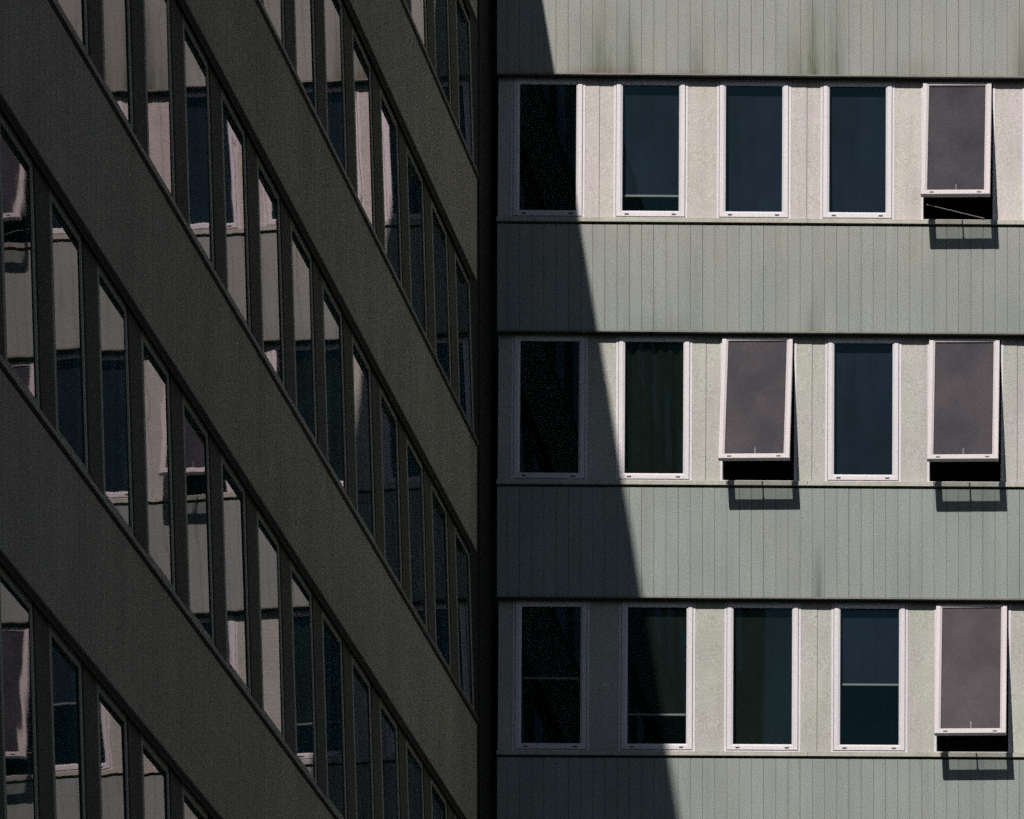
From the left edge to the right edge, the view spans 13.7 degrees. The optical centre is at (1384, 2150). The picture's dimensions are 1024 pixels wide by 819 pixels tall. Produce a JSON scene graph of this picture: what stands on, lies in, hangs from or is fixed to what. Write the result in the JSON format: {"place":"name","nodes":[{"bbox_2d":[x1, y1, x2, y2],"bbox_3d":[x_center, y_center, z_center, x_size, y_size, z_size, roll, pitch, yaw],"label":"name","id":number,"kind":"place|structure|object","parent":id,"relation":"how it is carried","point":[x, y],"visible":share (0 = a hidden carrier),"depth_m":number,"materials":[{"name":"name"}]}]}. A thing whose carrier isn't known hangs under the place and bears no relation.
{"place":"outdoors","nodes":[
{"label":"outdoors","id":0,"kind":"place"},
{"bbox_2d":[0,0,498,818],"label":"office building","id":1,"kind":"structure","parent":0,"point":[248,404],"depth_m":39.27,"materials":[{"name":"concrete"}]},
{"bbox_2d":[0,563,38,818],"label":"window","id":2,"kind":"structure","parent":1,"relation":"in","point":[26,615],"depth_m":32.73,"materials":[{"name":"glass"}]},
{"bbox_2d":[0,110,39,407],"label":"window","id":3,"kind":"structure","parent":1,"relation":"in","point":[26,166],"depth_m":32.73,"materials":[{"name":"glass"}]},
{"bbox_2d":[48,621,85,818],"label":"window","id":4,"kind":"structure","parent":1,"relation":"in","point":[55,638],"depth_m":34.02,"materials":[{"name":"glass"}]},
{"bbox_2d":[48,185,87,472],"bbox_3d":[-10.874,-14.947,33.656,0.103,2.074,0.930,-2,0,-1],"label":"window","id":5,"kind":"structure","parent":1,"relation":"in","point":[81,454],"depth_m":34.02,"materials":[{"name":"metal"}]},
{"bbox_2d":[56,0,87,53],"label":"window","id":6,"kind":"structure","parent":1,"relation":"in","point":[81,31],"depth_m":34.02,"materials":[{"name":"glass"}]},
{"bbox_2d":[96,678,128,818],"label":"window","id":7,"kind":"structure","parent":1,"relation":"in","point":[102,694],"depth_m":35.31,"materials":[{"name":"glass"}]},
{"bbox_2d":[96,259,133,535],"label":"window","id":8,"kind":"structure","parent":1,"relation":"in","point":[102,278],"depth_m":35.32,"materials":[{"name":"metal"}]},
{"bbox_2d":[101,0,132,129],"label":"window","id":9,"kind":"structure","parent":1,"relation":"in","point":[126,108],"depth_m":35.32,"materials":[{"name":"glass"}]},
{"bbox_2d":[140,731,169,818],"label":"window","id":10,"kind":"structure","parent":1,"relation":"in","point":[146,747],"depth_m":36.56,"materials":[{"name":"metal"}]},
{"bbox_2d":[140,327,174,590],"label":"window","id":11,"kind":"structure","parent":1,"relation":"in","point":[163,372],"depth_m":36.61,"materials":[{"name":"glass"}]},
{"bbox_2d":[143,0,174,200],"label":"window","id":12,"kind":"structure","parent":1,"relation":"in","point":[164,12],"depth_m":36.61,"materials":[{"name":"glass"}]},
{"bbox_2d":[181,780,207,818],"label":"window","id":13,"kind":"structure","parent":1,"relation":"in","point":[201,813],"depth_m":37.49,"materials":[{"name":"metal"}]},
{"bbox_2d":[182,13,213,267],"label":"window","id":14,"kind":"structure","parent":1,"relation":"in","point":[187,34],"depth_m":37.90,"materials":[{"name":"glass"}]},
{"bbox_2d":[182,391,213,643],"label":"window","id":15,"kind":"structure","parent":1,"relation":"in","point":[203,452],"depth_m":37.90,"materials":[{"name":"glass"}]},
{"bbox_2d":[220,85,250,329],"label":"window","id":16,"kind":"structure","parent":1,"relation":"in","point":[240,157],"depth_m":39.20,"materials":[{"name":"glass"}]},
{"bbox_2d":[220,450,250,694],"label":"window","id":17,"kind":"structure","parent":1,"relation":"in","point":[241,553],"depth_m":39.20,"materials":[{"name":"glass"}]},
{"bbox_2d":[256,152,284,387],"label":"window","id":18,"kind":"structure","parent":1,"relation":"in","point":[273,194],"depth_m":40.48,"materials":[{"name":"metal"}]},
{"bbox_2d":[256,506,284,740],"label":"window","id":19,"kind":"structure","parent":1,"relation":"in","point":[261,522],"depth_m":40.48,"materials":[{"name":"glass"}]},
{"bbox_2d":[262,0,284,47],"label":"window","id":20,"kind":"structure","parent":1,"relation":"in","point":[278,25],"depth_m":40.49,"materials":[{"name":"glass"}]},
{"bbox_2d":[290,216,316,442],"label":"window","id":21,"kind":"structure","parent":1,"relation":"in","point":[295,235],"depth_m":41.78,"materials":[{"name":"metal"}]},
{"bbox_2d":[290,558,316,783],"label":"window","id":22,"kind":"structure","parent":1,"relation":"in","point":[311,768],"depth_m":41.78,"materials":[{"name":"glass"}]},
{"bbox_2d":[293,0,316,112],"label":"window","id":23,"kind":"structure","parent":1,"relation":"in","point":[308,4],"depth_m":41.78,"materials":[{"name":"glass"}]},
{"bbox_2d":[321,274,346,493],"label":"window","id":24,"kind":"structure","parent":1,"relation":"in","point":[341,475],"depth_m":43.07,"materials":[{"name":"metal"}]},
{"bbox_2d":[321,606,346,818],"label":"window","id":25,"kind":"structure","parent":1,"relation":"in","point":[341,809],"depth_m":43.07,"materials":[{"name":"glass"}]},
{"bbox_2d":[323,0,346,173],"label":"window","id":26,"kind":"structure","parent":1,"relation":"in","point":[337,4],"depth_m":43.07,"materials":[{"name":"glass"}]},
{"bbox_2d":[351,652,373,818],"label":"window","id":27,"kind":"structure","parent":1,"relation":"in","point":[365,682],"depth_m":44.36,"materials":[{"name":"glass"}]},
{"bbox_2d":[351,22,374,229],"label":"window","id":28,"kind":"structure","parent":1,"relation":"in","point":[356,44],"depth_m":44.36,"materials":[{"name":"glass"}]},
{"bbox_2d":[351,330,374,540],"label":"window","id":29,"kind":"structure","parent":1,"relation":"in","point":[365,366],"depth_m":44.36,"materials":[{"name":"glass"}]},
{"bbox_2d":[379,696,399,818],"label":"window","id":30,"kind":"structure","parent":1,"relation":"in","point":[392,724],"depth_m":45.66,"materials":[{"name":"metal"}]},
{"bbox_2d":[379,83,401,284],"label":"window","id":31,"kind":"structure","parent":1,"relation":"in","point":[393,132],"depth_m":45.66,"materials":[{"name":"glass"}]},
{"bbox_2d":[379,383,401,586],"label":"window","id":32,"kind":"structure","parent":1,"relation":"in","point":[392,417],"depth_m":45.66,"materials":[{"name":"glass"}]},
{"bbox_2d":[405,736,423,818],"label":"window","id":33,"kind":"structure","parent":1,"relation":"in","point":[418,769],"depth_m":46.95,"materials":[{"name":"metal"}]},
{"bbox_2d":[406,143,426,335],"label":"window","id":34,"kind":"structure","parent":1,"relation":"in","point":[418,180],"depth_m":46.95,"materials":[{"name":"glass"}]},
{"bbox_2d":[406,433,427,630],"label":"window","id":35,"kind":"structure","parent":1,"relation":"in","point":[418,467],"depth_m":46.95,"materials":[{"name":"glass"}]},
{"bbox_2d":[410,0,426,50],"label":"window","id":36,"kind":"structure","parent":1,"relation":"in","point":[422,23],"depth_m":46.95,"materials":[{"name":"glass"}]},
{"bbox_2d":[430,774,446,818],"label":"window","id":37,"kind":"structure","parent":1,"relation":"in","point":[442,803],"depth_m":48.08,"materials":[{"name":"metal"}]},
{"bbox_2d":[430,478,450,669],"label":"window","id":38,"kind":"structure","parent":1,"relation":"in","point":[442,512],"depth_m":48.25,"materials":[{"name":"glass"}]},
{"bbox_2d":[431,197,450,383],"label":"window","id":39,"kind":"structure","parent":1,"relation":"in","point":[442,232],"depth_m":48.24,"materials":[{"name":"metal"}]},
{"bbox_2d":[433,0,450,106],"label":"window","id":40,"kind":"structure","parent":1,"relation":"in","point":[442,5],"depth_m":48.16,"materials":[{"name":"glass"}]},
{"bbox_2d":[454,248,473,430],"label":"window","id":41,"kind":"structure","parent":1,"relation":"in","point":[463,281],"depth_m":49.48,"materials":[{"name":"metal"}]},
{"bbox_2d":[454,523,473,708],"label":"window","id":42,"kind":"structure","parent":1,"relation":"in","point":[463,552],"depth_m":49.47,"materials":[{"name":"glass"}]},
{"bbox_2d":[455,0,473,160],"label":"window","id":43,"kind":"structure","parent":1,"relation":"in","point":[465,110],"depth_m":49.24,"materials":[{"name":"glass"}]},
{"bbox_2d":[497,0,1023,818],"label":"office building","id":44,"kind":"structure","parent":0,"point":[759,502],"depth_m":50.93,"materials":[{"name":"metal"}]},
{"bbox_2d":[510,78,585,216],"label":"window","id":45,"kind":"structure","parent":44,"relation":"in","point":[516,83],"depth_m":50.91,"materials":[{"name":"plastic"}]},
{"bbox_2d":[511,335,587,479],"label":"window","id":46,"kind":"structure","parent":44,"relation":"in","point":[516,340],"depth_m":50.91,"materials":[{"name":"plastic"}]},
{"bbox_2d":[522,608,579,679],"bbox_3d":[-10.382,-18.896,51.018,0.945,1.085,0.040,0,0,-1],"label":"roller blind","id":47,"kind":"object","parent":44,"relation":"attached to","point":[551,645],"visible":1,"depth_m":51.02,"materials":[{"name":"fabric"}]},
{"bbox_2d":[512,601,589,750],"bbox_3d":[-10.381,-18.376,50.958,0.955,1.942,0.103,0,-2,-1],"label":"window","id":48,"kind":"structure","parent":44,"relation":"in","point":[518,606],"depth_m":50.91,"materials":[{"name":"plastic"}]},
{"bbox_2d":[613,79,687,217],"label":"window","id":49,"kind":"structure","parent":44,"relation":"in","point":[619,84],"depth_m":50.93,"materials":[{"name":"plastic"}]},
{"bbox_2d":[623,87,678,197],"bbox_3d":[-9.142,-25.163,51.037,0.916,1.565,0.040,0,0,-1],"label":"roller blind","id":50,"kind":"object","parent":49,"relation":"attached to","point":[650,139],"visible":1,"depth_m":51.04,"materials":[{"name":"fabric"}]},
{"bbox_2d":[625,343,682,472],"bbox_3d":[-9.101,-21.789,51.040,0.930,1.918,0.049,0,0,-1],"label":"curtain","id":51,"kind":"object","parent":44,"relation":"attached to","point":[654,410],"visible":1,"depth_m":51.04,"materials":[{"name":"green fabric"}]},
{"bbox_2d":[615,336,692,480],"bbox_3d":[-9.100,-21.714,50.976,0.950,1.884,0.103,0,-2,-1],"label":"window","id":52,"kind":"structure","parent":44,"relation":"in","point":[687,341],"depth_m":50.94,"materials":[{"name":"plastic"}]},
{"bbox_2d":[628,609,685,715],"bbox_3d":[-9.065,-18.673,51.038,0.945,1.532,0.040,0,0,-1],"label":"roller blind","id":53,"kind":"object","parent":44,"relation":"attached to","point":[657,665],"visible":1,"depth_m":51.04,"materials":[{"name":"green fabric"}]},
{"bbox_2d":[618,602,695,750],"bbox_3d":[-9.064,-18.376,50.978,0.955,1.942,0.103,0,-2,-1],"label":"window","id":54,"kind":"structure","parent":44,"relation":"in","point":[623,745],"depth_m":50.94,"materials":[{"name":"plastic"}]},
{"bbox_2d":[726,88,781,210],"bbox_3d":[-7.859,-24.982,51.057,0.916,1.928,0.040,0,0,-1],"label":"roller blind","id":55,"kind":"object","parent":44,"relation":"attached to","point":[754,155],"visible":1,"depth_m":51.06,"materials":[{"name":"fabric"}]},
{"bbox_2d":[716,80,791,218],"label":"window","id":56,"kind":"structure","parent":44,"relation":"in","point":[722,85],"depth_m":50.95,"materials":[{"name":"plastic"}]},
{"bbox_2d":[718,337,796,480],"bbox_3d":[-7.798,-21.721,50.767,0.950,1.884,0.562,0,-2,-1],"label":"window","id":57,"kind":"structure","parent":44,"relation":"in","point":[724,359],"depth_m":50.78,"materials":[{"name":"plastic"}]},
{"bbox_2d":[724,602,800,751],"bbox_3d":[-7.751,-18.376,50.998,0.955,1.942,0.103,0,-2,-1],"label":"window","id":58,"kind":"structure","parent":44,"relation":"in","point":[795,746],"depth_m":50.95,"materials":[{"name":"plastic"}]},
{"bbox_2d":[734,609,791,743],"bbox_3d":[-7.752,-18.479,51.058,0.945,1.920,0.040,0,0,-1],"label":"roller blind","id":59,"kind":"object","parent":44,"relation":"attached to","point":[762,669],"visible":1,"depth_m":51.06,"materials":[{"name":"green fabric"}]},
{"bbox_2d":[830,88,884,211],"bbox_3d":[-6.570,-24.982,51.076,0.916,1.928,0.040,0,0,-1],"label":"roller blind","id":60,"kind":"object","parent":44,"relation":"attached to","point":[857,150],"visible":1,"depth_m":51.08,"materials":[{"name":"fabric"}]},
{"bbox_2d":[820,81,894,218],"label":"window","id":61,"kind":"structure","parent":44,"relation":"in","point":[889,86],"depth_m":50.98,"materials":[{"name":"plastic"}]},
{"bbox_2d":[835,345,891,473],"bbox_3d":[-6.499,-21.749,51.078,0.940,1.998,0.040,0,0,-1],"label":"roller blind","id":62,"kind":"object","parent":44,"relation":"attached to","point":[863,409],"visible":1,"depth_m":51.08,"materials":[{"name":"fabric"}]},
{"bbox_2d":[825,337,901,481],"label":"window","id":63,"kind":"structure","parent":44,"relation":"in","point":[830,342],"depth_m":50.98,"materials":[{"name":"plastic"}]},
{"bbox_2d":[831,603,907,751],"bbox_3d":[-6.420,-18.376,51.018,0.955,1.942,0.103,0,-2,-1],"label":"window","id":64,"kind":"structure","parent":44,"relation":"in","point":[836,746],"depth_m":50.98,"materials":[{"name":"plastic"}]},
{"bbox_2d":[841,610,905,685],"bbox_3d":[-6.421,-18.867,51.079,0.945,1.143,0.040,0,0,-1],"label":"roller blind","id":65,"kind":"object","parent":44,"relation":"attached to","point":[869,647],"visible":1,"depth_m":51.08,"materials":[{"name":"fabric"}]},
{"bbox_2d":[921,81,995,219],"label":"window","id":66,"kind":"structure","parent":44,"relation":"in","point":[925,85],"depth_m":50.81,"materials":[{"name":"plastic"}]},
{"bbox_2d":[927,338,1003,481],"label":"window","id":67,"kind":"structure","parent":44,"relation":"in","point":[931,342],"depth_m":50.81,"materials":[{"name":"plastic"}]},
{"bbox_2d":[934,603,1010,752],"bbox_3d":[-5.133,-18.383,50.819,0.955,1.942,0.542,0,-2,-1],"label":"window","id":68,"kind":"structure","parent":44,"relation":"in","point":[938,607],"depth_m":50.84,"materials":[{"name":"plastic"}]},
{"bbox_2d":[1022,82,1023,219],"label":"window","id":69,"kind":"structure","parent":44,"relation":"in","point":[1022,82],"depth_m":51.00,"materials":[{"name":"plastic"}]}
]}

